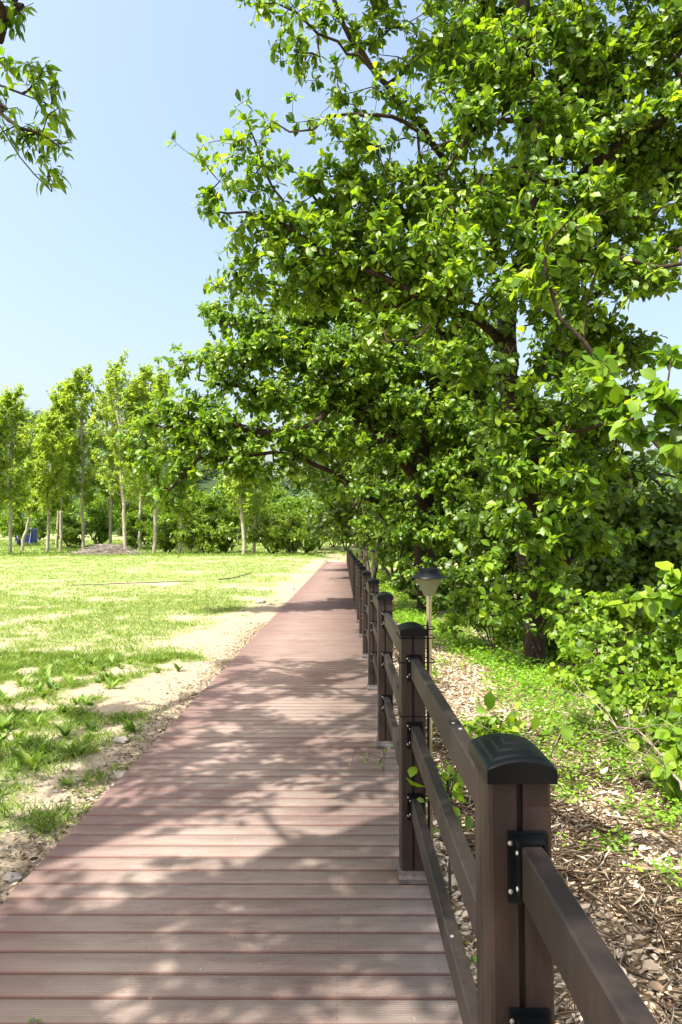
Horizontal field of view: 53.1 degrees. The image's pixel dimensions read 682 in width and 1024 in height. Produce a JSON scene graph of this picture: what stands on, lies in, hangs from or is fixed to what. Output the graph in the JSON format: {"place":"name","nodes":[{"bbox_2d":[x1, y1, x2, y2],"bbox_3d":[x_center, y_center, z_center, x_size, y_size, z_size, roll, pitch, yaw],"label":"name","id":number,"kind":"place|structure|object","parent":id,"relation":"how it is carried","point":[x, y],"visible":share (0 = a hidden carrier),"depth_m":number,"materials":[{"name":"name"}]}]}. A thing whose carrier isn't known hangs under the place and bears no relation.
{"place":"outdoors","nodes":[
{"label":"outdoors","id":0,"kind":"place"},
{"bbox_2d":[0,421,681,1022],"bbox_3d":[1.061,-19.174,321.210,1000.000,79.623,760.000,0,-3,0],"label":"ground","id":1,"kind":"structure","parent":0,"point":[266,611],"depth_m":7.79,"materials":[{"name":"beige soil"}]},
{"bbox_2d":[0,400,20,520],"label":"poplar tree","id":2,"kind":"object","parent":1,"relation":"on","point":[5,467],"visible":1,"depth_m":60.63,"materials":[{"name":"green plant"}]},
{"bbox_2d":[2,871,21,882],"bbox_3d":[-1.507,1.679,3.132,0.093,0.052,0.064,0,-3,0],"label":"rock","id":3,"kind":"object","parent":1,"relation":"on","point":[11,877],"visible":0.91,"depth_m":3.12,"materials":[{"name":"stone"}]},
{"bbox_2d":[0,382,35,553],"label":"poplar tree","id":4,"kind":"object","parent":1,"relation":"on","point":[9,400],"visible":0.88,"depth_m":62.16,"materials":[{"name":"green plant"}]},
{"bbox_2d":[0,501,42,543],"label":"tree","id":5,"kind":"object","parent":1,"relation":"on","point":[18,526],"visible":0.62,"depth_m":78.00,"materials":[{"name":"green plant"}]},
{"bbox_2d":[15,528,37,543],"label":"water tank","id":6,"kind":"object","parent":1,"relation":"on","point":[32,537],"visible":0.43,"depth_m":83.33,"materials":[{"name":"blue plastic"}]},
{"bbox_2d":[17,410,54,550],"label":"poplar tree","id":7,"kind":"object","parent":1,"relation":"on","point":[30,509],"visible":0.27,"depth_m":69.93,"materials":[{"name":"green plant"}]},
{"bbox_2d":[0,0,76,195],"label":"chestnut tree","id":8,"kind":"object","parent":1,"relation":"on","point":[10,20],"visible":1,"depth_m":6.16,"materials":[{"name":"green plant"}]},
{"bbox_2d":[29,508,53,539],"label":"shrub","id":9,"kind":"object","parent":1,"relation":"on","point":[41,521],"visible":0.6,"depth_m":91.49,"materials":[{"name":"green plant"}]},
{"bbox_2d":[31,404,74,551],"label":"poplar tree","id":10,"kind":"object","parent":1,"relation":"on","point":[44,480],"visible":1,"depth_m":65.98,"materials":[{"name":"green plant"}]},
{"bbox_2d":[34,377,86,551],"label":"poplar tree","id":11,"kind":"object","parent":1,"relation":"on","point":[71,400],"visible":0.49,"depth_m":69.14,"materials":[{"name":"green plant"}]},
{"bbox_2d":[44,513,87,547],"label":"shrub","id":12,"kind":"object","parent":1,"relation":"on","point":[72,530],"visible":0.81,"depth_m":75.39,"materials":[{"name":"green plant"}]},
{"bbox_2d":[52,501,79,524],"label":"tree","id":13,"kind":"object","parent":1,"relation":"on","point":[73,506],"visible":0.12,"depth_m":116.16,"materials":[{"name":"green plant"}]},
{"bbox_2d":[42,378,90,547],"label":"poplar tree","id":14,"kind":"object","parent":1,"relation":"on","point":[60,390],"visible":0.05,"depth_m":74.10,"materials":[{"name":"green plant"}]},
{"bbox_2d":[56,363,102,550],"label":"poplar tree","id":15,"kind":"object","parent":1,"relation":"on","point":[80,385],"visible":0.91,"depth_m":70.14,"materials":[{"name":"green plant"}]},
{"bbox_2d":[64,493,100,523],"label":"tree","id":16,"kind":"object","parent":1,"relation":"on","point":[78,517],"visible":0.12,"depth_m":115.00,"materials":[{"name":"green plant"}]},
{"bbox_2d":[0,653,185,791],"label":"meadow weeds","id":17,"kind":"object","parent":1,"relation":"on","point":[110,683],"visible":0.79,"depth_m":6.04,"materials":[{"name":"green plant"}]},
{"bbox_2d":[71,501,118,543],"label":"shrub","id":18,"kind":"object","parent":1,"relation":"on","point":[97,521],"visible":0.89,"depth_m":77.25,"materials":[{"name":"green plant"}]},
{"bbox_2d":[77,493,114,522],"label":"tree","id":19,"kind":"object","parent":1,"relation":"on","point":[97,500],"visible":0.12,"depth_m":107.22,"materials":[{"name":"green plant"}]},
{"bbox_2d":[64,543,147,555],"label":"brush pile","id":20,"kind":"object","parent":1,"relation":"on","point":[105,548],"visible":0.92,"depth_m":59.82,"materials":[{"name":"brown wood"}]},
{"bbox_2d":[91,372,130,544],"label":"poplar tree","id":21,"kind":"object","parent":1,"relation":"on","point":[111,466],"visible":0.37,"depth_m":72.08,"materials":[{"name":"green plant"}]},
{"bbox_2d":[87,349,151,547],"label":"poplar tree","id":22,"kind":"object","parent":1,"relation":"on","point":[131,395],"visible":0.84,"depth_m":61.05,"materials":[{"name":"green plant"}]},
{"bbox_2d":[114,771,125,778],"bbox_3d":[-1.456,1.749,4.530,0.101,0.059,0.072,0,-3,0],"label":"rock","id":23,"kind":"object","parent":1,"relation":"on","point":[119,774],"visible":0.56,"depth_m":4.51,"materials":[{"name":"stone"}]},
{"bbox_2d":[96,484,144,529],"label":"tree","id":24,"kind":"object","parent":1,"relation":"on","point":[117,516],"visible":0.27,"depth_m":102.63,"materials":[{"name":"green plant"}]},
{"bbox_2d":[113,736,128,743],"bbox_3d":[-1.705,1.767,5.283,0.128,0.069,0.088,0,-3,0],"label":"rock","id":25,"kind":"object","parent":1,"relation":"on","point":[123,739],"visible":0.94,"depth_m":5.25,"materials":[{"name":"stone"}]},
{"bbox_2d":[0,618,262,900],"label":"gravel","id":26,"kind":"structure","parent":1,"relation":"on","point":[57,791],"depth_m":5.66,"materials":[{"name":"grey gravel"}]},
{"bbox_2d":[71,581,195,585],"bbox_3d":[-7.684,2.670,25.658,4.672,0.046,0.125,2,-3,-33],"label":"hose","id":27,"kind":"object","parent":1,"relation":"on","point":[137,582],"visible":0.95,"depth_m":25.76,"materials":[{"name":"rubber"}]},
{"bbox_2d":[115,508,151,549],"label":"shrub","id":28,"kind":"object","parent":1,"relation":"on","point":[134,524],"visible":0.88,"depth_m":71.20,"materials":[{"name":"green plant"}]},
{"bbox_2d":[113,493,158,513],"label":"tree","id":29,"kind":"object","parent":1,"relation":"on","point":[136,503],"visible":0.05,"depth_m":107.59,"materials":[{"name":"green plant"}]},
{"bbox_2d":[120,362,161,550],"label":"poplar tree","id":30,"kind":"object","parent":1,"relation":"on","point":[146,371],"visible":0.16,"depth_m":71.16,"materials":[{"name":"green plant"}]},
{"bbox_2d":[116,512,170,544],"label":"shrub","id":31,"kind":"object","parent":1,"relation":"on","point":[150,518],"visible":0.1,"depth_m":79.86,"materials":[{"name":"green plant"}]},
{"bbox_2d":[119,371,187,553],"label":"poplar tree","id":32,"kind":"object","parent":1,"relation":"on","point":[161,385],"visible":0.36,"depth_m":61.95,"materials":[{"name":"green plant"}]},
{"bbox_2d":[136,492,179,526],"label":"tree","id":33,"kind":"object","parent":1,"relation":"on","point":[166,514],"visible":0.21,"depth_m":95.89,"materials":[{"name":"green plant"}]},
{"bbox_2d":[144,518,195,552],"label":"shrub","id":34,"kind":"object","parent":1,"relation":"on","point":[163,536],"visible":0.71,"depth_m":65.36,"materials":[{"name":"green plant"}]},
{"bbox_2d":[2,406,340,511],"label":"woodland","id":35,"kind":"object","parent":1,"relation":"on","point":[300,494],"visible":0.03,"depth_m":354.72,"materials":[{"name":"green plant"}]},
{"bbox_2d":[0,538,356,843],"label":"grass","id":36,"kind":"structure","parent":1,"relation":"on","point":[62,656],"depth_m":11.92,"materials":[{"name":"green plant"}]},
{"bbox_2d":[166,441,200,552],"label":"poplar tree","id":37,"kind":"object","parent":1,"relation":"on","point":[182,511],"visible":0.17,"depth_m":62.89,"materials":[{"name":"green plant"}]},
{"bbox_2d":[175,512,202,550],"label":"shrub","id":38,"kind":"object","parent":1,"relation":"on","point":[189,546],"visible":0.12,"depth_m":69.91,"materials":[{"name":"green plant"}]},
{"bbox_2d":[185,497,209,525],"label":"tree","id":39,"kind":"object","parent":1,"relation":"on","point":[196,499],"visible":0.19,"depth_m":100.81,"materials":[{"name":"green plant"}]},
{"bbox_2d":[169,510,237,553],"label":"shrub","id":40,"kind":"object","parent":1,"relation":"on","point":[200,534],"visible":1,"depth_m":62.35,"materials":[{"name":"green plant"}]},
{"bbox_2d":[191,490,217,514],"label":"tree","id":41,"kind":"object","parent":1,"relation":"on","point":[208,511],"visible":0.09,"depth_m":101.74,"materials":[{"name":"green plant"}]},
{"bbox_2d":[193,496,226,514],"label":"tree","id":42,"kind":"object","parent":1,"relation":"on","point":[215,506],"visible":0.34,"depth_m":100.53,"materials":[{"name":"green plant"}]},
{"bbox_2d":[208,508,248,552],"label":"shrub","id":43,"kind":"object","parent":1,"relation":"on","point":[226,546],"visible":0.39,"depth_m":65.82,"materials":[{"name":"green plant"}]},
{"bbox_2d":[200,476,264,528],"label":"tree","id":44,"kind":"object","parent":1,"relation":"on","point":[214,495],"visible":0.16,"depth_m":99.84,"materials":[{"name":"green plant"}]},
{"bbox_2d":[218,447,259,553],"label":"poplar tree","id":45,"kind":"object","parent":1,"relation":"on","point":[238,504],"visible":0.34,"depth_m":59.89,"materials":[{"name":"green plant"}]},
{"bbox_2d":[237,447,273,553],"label":"poplar tree","id":46,"kind":"object","parent":1,"relation":"on","point":[259,497],"visible":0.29,"depth_m":61.88,"materials":[{"name":"green plant"}]},
{"bbox_2d":[242,489,269,532],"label":"tree","id":47,"kind":"object","parent":1,"relation":"on","point":[263,510],"visible":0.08,"depth_m":118.87,"materials":[{"name":"green plant"}]},
{"bbox_2d":[255,599,265,602],"bbox_3d":[-2.055,2.289,17.417,0.223,0.160,0.231,-2,-3,39],"label":"rock","id":48,"kind":"object","parent":1,"relation":"on","point":[260,601],"visible":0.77,"depth_m":17.36,"materials":[{"name":"stone"}]},
{"bbox_2d":[237,513,300,553],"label":"shrub","id":49,"kind":"object","parent":1,"relation":"on","point":[251,535],"visible":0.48,"depth_m":61.35,"materials":[{"name":"green plant"}]},
{"bbox_2d":[257,486,289,517],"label":"tree","id":50,"kind":"object","parent":1,"relation":"on","point":[278,494],"visible":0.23,"depth_m":114.78,"materials":[{"name":"green plant"}]},
{"bbox_2d":[265,501,287,515],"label":"tree","id":51,"kind":"object","parent":1,"relation":"on","point":[274,508],"visible":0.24,"depth_m":104.52,"materials":[{"name":"green plant"}]},
{"bbox_2d":[274,495,307,513],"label":"tree","id":52,"kind":"object","parent":1,"relation":"on","point":[291,503],"visible":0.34,"depth_m":99.55,"materials":[{"name":"green plant"}]},
{"bbox_2d":[264,508,328,553],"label":"shrub","id":53,"kind":"object","parent":1,"relation":"on","point":[288,520],"visible":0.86,"depth_m":60.03,"materials":[{"name":"green plant"}]},
{"bbox_2d":[296,493,320,511],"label":"tree","id":54,"kind":"object","parent":1,"relation":"on","point":[312,497],"visible":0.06,"depth_m":119.20,"materials":[{"name":"green plant"}]},
{"bbox_2d":[114,245,503,614],"bbox_3d":[0.043,-2.216,15.846,9.473,9.504,5.291,2,-3,-34],"label":"oak tree","id":55,"kind":"object","parent":1,"relation":"on","point":[379,395],"visible":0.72,"depth_m":15.47,"materials":[{"name":"green plant"}]},
{"bbox_2d":[296,510,327,552],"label":"shrub","id":56,"kind":"object","parent":1,"relation":"on","point":[309,545],"visible":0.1,"depth_m":65.47,"materials":[{"name":"green plant"}]},
{"bbox_2d":[273,423,365,563],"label":"tree","id":57,"kind":"object","parent":1,"relation":"on","point":[324,530],"visible":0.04,"depth_m":36.94,"materials":[{"name":"green plant"}]},
{"bbox_2d":[304,501,334,549],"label":"tree","id":58,"kind":"object","parent":1,"relation":"on","point":[324,538],"visible":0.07,"depth_m":71.92,"materials":[{"name":"green plant"}]},
{"bbox_2d":[321,503,350,551],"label":"tree","id":59,"kind":"object","parent":1,"relation":"on","point":[340,541],"visible":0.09,"depth_m":68.30,"materials":[{"name":"green plant"}]},
{"bbox_2d":[316,483,356,556],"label":"tree","id":60,"kind":"object","parent":1,"relation":"on","point":[334,500],"visible":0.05,"depth_m":61.72,"materials":[{"name":"green plant"}]},
{"bbox_2d":[0,614,681,1023],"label":"leaf litter","id":61,"kind":"object","parent":1,"relation":"on","point":[566,858],"visible":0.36,"depth_m":3.65,"materials":[{"name":"brown plant"}]},
{"bbox_2d":[270,379,447,577],"bbox_3d":[1.307,-1.309,27.400,8.994,8.665,7.737,0,-3,10],"label":"tree","id":62,"kind":"object","parent":1,"relation":"on","point":[327,515],"visible":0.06,"depth_m":28.04,"materials":[{"name":"green plant"}]},
{"bbox_2d":[312,417,409,550],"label":"tree","id":63,"kind":"object","parent":1,"relation":"on","point":[338,465],"visible":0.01,"depth_m":28.64,"materials":[{"name":"green plant"}]},
{"bbox_2d":[361,548,366,565],"bbox_3d":[0.685,1.853,20.234,0.174,1.562,0.174,0,-3,0],"label":"garden lamp","id":64,"kind":"object","parent":1,"relation":"on","point":[363,549],"visible":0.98,"depth_m":20.24,"materials":[{"name":"metal"}]},
{"bbox_2d":[369,550,374,577],"bbox_3d":[0.668,1.597,14.540,0.174,1.570,0.174,0,-3,0],"label":"garden lamp","id":65,"kind":"object","parent":1,"relation":"on","point":[372,552],"visible":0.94,"depth_m":14.54,"materials":[{"name":"metal"}]},
{"bbox_2d":[354,491,412,575],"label":"tree","id":66,"kind":"object","parent":1,"relation":"on","point":[369,547],"visible":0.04,"depth_m":32.98,"materials":[{"name":"green plant"}]},
{"bbox_2d":[341,450,446,592],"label":"tree","id":67,"kind":"object","parent":1,"relation":"on","point":[370,474],"visible":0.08,"depth_m":22.85,"materials":[{"name":"green plant"}]},
{"bbox_2d":[389,568,439,588],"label":"shrub","id":68,"kind":"object","parent":1,"relation":"on","point":[391,576],"visible":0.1,"depth_m":26.90,"materials":[{"name":"green plant"}]},
{"bbox_2d":[388,548,445,591],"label":"shrub","id":69,"kind":"object","parent":1,"relation":"on","point":[403,585],"visible":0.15,"depth_m":21.30,"materials":[{"name":"green plant"}]},
{"bbox_2d":[163,0,681,671],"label":"oak tree","id":70,"kind":"object","parent":1,"relation":"on","point":[625,182],"visible":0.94,"depth_m":9.50,"materials":[{"name":"green plant"}]},
{"bbox_2d":[353,393,500,567],"bbox_3d":[3.629,-0.857,24.928,7.330,8.209,8.521,0,-3,9],"label":"tree","id":71,"kind":"object","parent":1,"relation":"on","point":[407,509],"depth_m":23.00,"materials":[{"name":"green plant"}]},
{"bbox_2d":[407,754,474,900],"bbox_3d":[0.481,1.391,3.004,0.303,0.644,0.374,2,-3,-36],"label":"oak seedling","id":72,"kind":"object","parent":1,"relation":"on","point":[457,793],"visible":0.48,"depth_m":2.94,"materials":[{"name":"green plant"}]},
{"bbox_2d":[407,573,493,610],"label":"shrub","id":73,"kind":"object","parent":1,"relation":"on","point":[413,596],"visible":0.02,"depth_m":18.05,"materials":[{"name":"green plant"}]},
{"bbox_2d":[347,387,560,614],"bbox_3d":[4.156,-0.475,21.752,8.048,7.753,6.923,2,-3,-39],"label":"tree","id":74,"kind":"object","parent":1,"relation":"on","point":[390,473],"visible":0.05,"depth_m":20.94,"materials":[{"name":"green plant"}]},
{"bbox_2d":[418,554,520,633],"bbox_3d":[2.824,1.666,14.127,1.895,1.774,2.403,1,-3,-19],"label":"shrub","id":75,"kind":"object","parent":1,"relation":"on","point":[466,573],"visible":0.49,"depth_m":14.11,"materials":[{"name":"green plant"}]},
{"bbox_2d":[436,577,525,653],"bbox_3d":[2.175,1.667,10.990,1.354,1.232,1.477,0,-3,0],"label":"shrub","id":76,"kind":"object","parent":1,"relation":"on","point":[458,600],"visible":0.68,"depth_m":10.79,"materials":[{"name":"green plant"}]},
{"bbox_2d":[442,389,558,592],"bbox_3d":[6.054,-0.094,26.374,9.468,9.121,8.144,1,-3,-14],"label":"tree","id":77,"kind":"object","parent":1,"relation":"on","point":[496,393],"depth_m":25.18,"materials":[{"name":"green plant"}]},
{"bbox_2d":[461,691,572,741],"bbox_3d":[0.917,1.391,3.670,0.581,0.885,0.324,0,-3,-9],"label":"oak seedling","id":78,"kind":"object","parent":1,"relation":"on","point":[493,722],"visible":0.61,"depth_m":3.65,"materials":[{"name":"green plant"}]},
{"bbox_2d":[370,563,681,965],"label":"ground cover","id":79,"kind":"object","parent":1,"relation":"on","point":[461,640],"visible":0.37,"depth_m":7.14,"materials":[{"name":"green plant"}]},
{"bbox_2d":[551,681,681,791],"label":"dead branch","id":80,"kind":"object","parent":79,"relation":"on","point":[653,746],"visible":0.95,"depth_m":4.71,"materials":[{"name":"wood"}]},
{"bbox_2d":[481,599,595,663],"bbox_3d":[3.881,2.264,13.274,2.013,1.312,2.561,-2,-3,41],"label":"shrub","id":81,"kind":"object","parent":1,"relation":"on","point":[551,649],"visible":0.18,"depth_m":12.42,"materials":[{"name":"green plant"}]},
{"bbox_2d":[440,446,677,621],"bbox_3d":[6.647,0.543,22.166,8.048,7.753,6.923,-2,-3,38],"label":"tree","id":82,"kind":"object","parent":1,"relation":"on","point":[641,486],"visible":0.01,"depth_m":21.64,"materials":[{"name":"green plant"}]},
{"bbox_2d":[550,703,570,756],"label":"dead branch","id":83,"kind":"object","parent":1,"relation":"on","point":[558,736],"visible":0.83,"depth_m":3.96,"materials":[{"name":"wood"}]},
{"bbox_2d":[449,327,681,670],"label":"oak tree","id":84,"kind":"object","parent":1,"relation":"on","point":[663,536],"visible":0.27,"depth_m":12.85,"materials":[{"name":"green plant"}]},
{"bbox_2d":[493,472,672,609],"bbox_3d":[9.115,1.796,26.829,7.330,8.209,8.521,1,-3,-29],"label":"tree","id":85,"kind":"object","parent":1,"relation":"on","point":[647,481],"depth_m":27.21,"materials":[{"name":"green plant"}]},
{"bbox_2d":[553,523,624,676],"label":"tree","id":86,"kind":"object","parent":1,"relation":"on","point":[556,608],"visible":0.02,"depth_m":23.38,"materials":[{"name":"green plant"}]},
{"bbox_2d":[509,208,681,661],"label":"hazel tree","id":87,"kind":"object","parent":1,"relation":"on","point":[621,413],"visible":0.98,"depth_m":6.47,"materials":[{"name":"green plant"}]},
{"bbox_2d":[580,561,636,674],"bbox_3d":[6.333,2.197,14.970,2.034,3.547,2.235,0,-3,0],"label":"shrub","id":88,"kind":"object","parent":1,"relation":"on","point":[615,643],"depth_m":14.98,"materials":[{"name":"green plant"}]},
{"bbox_2d":[547,609,681,747],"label":"shrub","id":89,"kind":"object","parent":1,"relation":"on","point":[657,660],"visible":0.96,"depth_m":6.02,"materials":[{"name":"green plant"}]},
{"bbox_2d":[552,581,679,695],"bbox_3d":[3.527,1.633,8.413,1.932,1.548,1.072,0,-3,0],"label":"shrub","id":90,"kind":"object","parent":1,"relation":"on","point":[573,630],"visible":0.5,"depth_m":8.26,"materials":[{"name":"green plant"}]},
{"bbox_2d":[577,518,676,697],"bbox_3d":[9.843,2.676,20.633,5.898,6.168,6.796,0,-3,-4],"label":"tree","id":91,"kind":"object","parent":1,"relation":"on","point":[618,643],"depth_m":21.20,"materials":[{"name":"green plant"}]},
{"bbox_2d":[582,704,675,753],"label":"dead branch","id":92,"kind":"object","parent":1,"relation":"on","point":[629,727],"visible":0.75,"depth_m":4.85,"materials":[{"name":"brown wood"}]},
{"bbox_2d":[591,689,680,771],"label":"dead branch","id":93,"kind":"object","parent":1,"relation":"on","point":[639,746],"visible":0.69,"depth_m":4.62,"materials":[{"name":"brown wood"}]},
{"bbox_2d":[602,552,677,722],"bbox_3d":[5.134,1.897,10.819,2.053,2.986,2.108,0,-3,0],"label":"shrub","id":94,"kind":"object","parent":1,"relation":"on","point":[622,576],"visible":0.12,"depth_m":11.44,"materials":[{"name":"green plant"}]},
{"bbox_2d":[614,594,680,673],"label":"shrub","id":95,"kind":"object","parent":1,"relation":"on","point":[629,624],"visible":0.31,"depth_m":8.16,"materials":[{"name":"green plant"}]},
{"bbox_2d":[623,678,681,801],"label":"shrub","id":96,"kind":"object","parent":1,"relation":"on","point":[670,747],"visible":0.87,"depth_m":4.59,"materials":[{"name":"green plant"}]},
{"bbox_2d":[628,445,679,491],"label":"woodland","id":97,"kind":"object","parent":1,"relation":"on","point":[667,471],"visible":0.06,"depth_m":175.62,"materials":[{"name":"green plant"}]},
{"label":"boardwalk subframe","id":98,"kind":"structure","parent":1,"relation":"on","visible":0},
{"bbox_2d":[0,561,462,1023],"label":"boardwalk","id":99,"kind":"structure","parent":98,"relation":"on","point":[162,873],"depth_m":3.09,"materials":[{"name":"brown wood"}]},
{"bbox_2d":[349,745,397,772],"bbox_3d":[0.226,1.665,4.528,0.326,0.251,0.222,2,-3,-31],"label":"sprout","id":100,"kind":"object","parent":99,"relation":"on","point":[379,761],"visible":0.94,"depth_m":4.53,"materials":[{"name":"green plant"}]},
{"bbox_2d":[346,548,657,1023],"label":"fence","id":101,"kind":"object","parent":99,"relation":"on","point":[531,923],"visible":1,"depth_m":1.22,"materials":[{"name":"brown wood"}]},
{"bbox_2d":[397,568,446,840],"bbox_3d":[0.382,1.047,3.165,0.235,1.568,0.193,0,-3,0],"label":"garden lamp","id":102,"kind":"object","parent":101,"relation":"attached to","point":[428,580],"visible":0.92,"depth_m":3.17,"materials":[{"name":"metal"}]},
{"bbox_2d":[0,0,681,486],"label":"sky","id":103,"kind":"structure","parent":0,"point":[110,265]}
]}

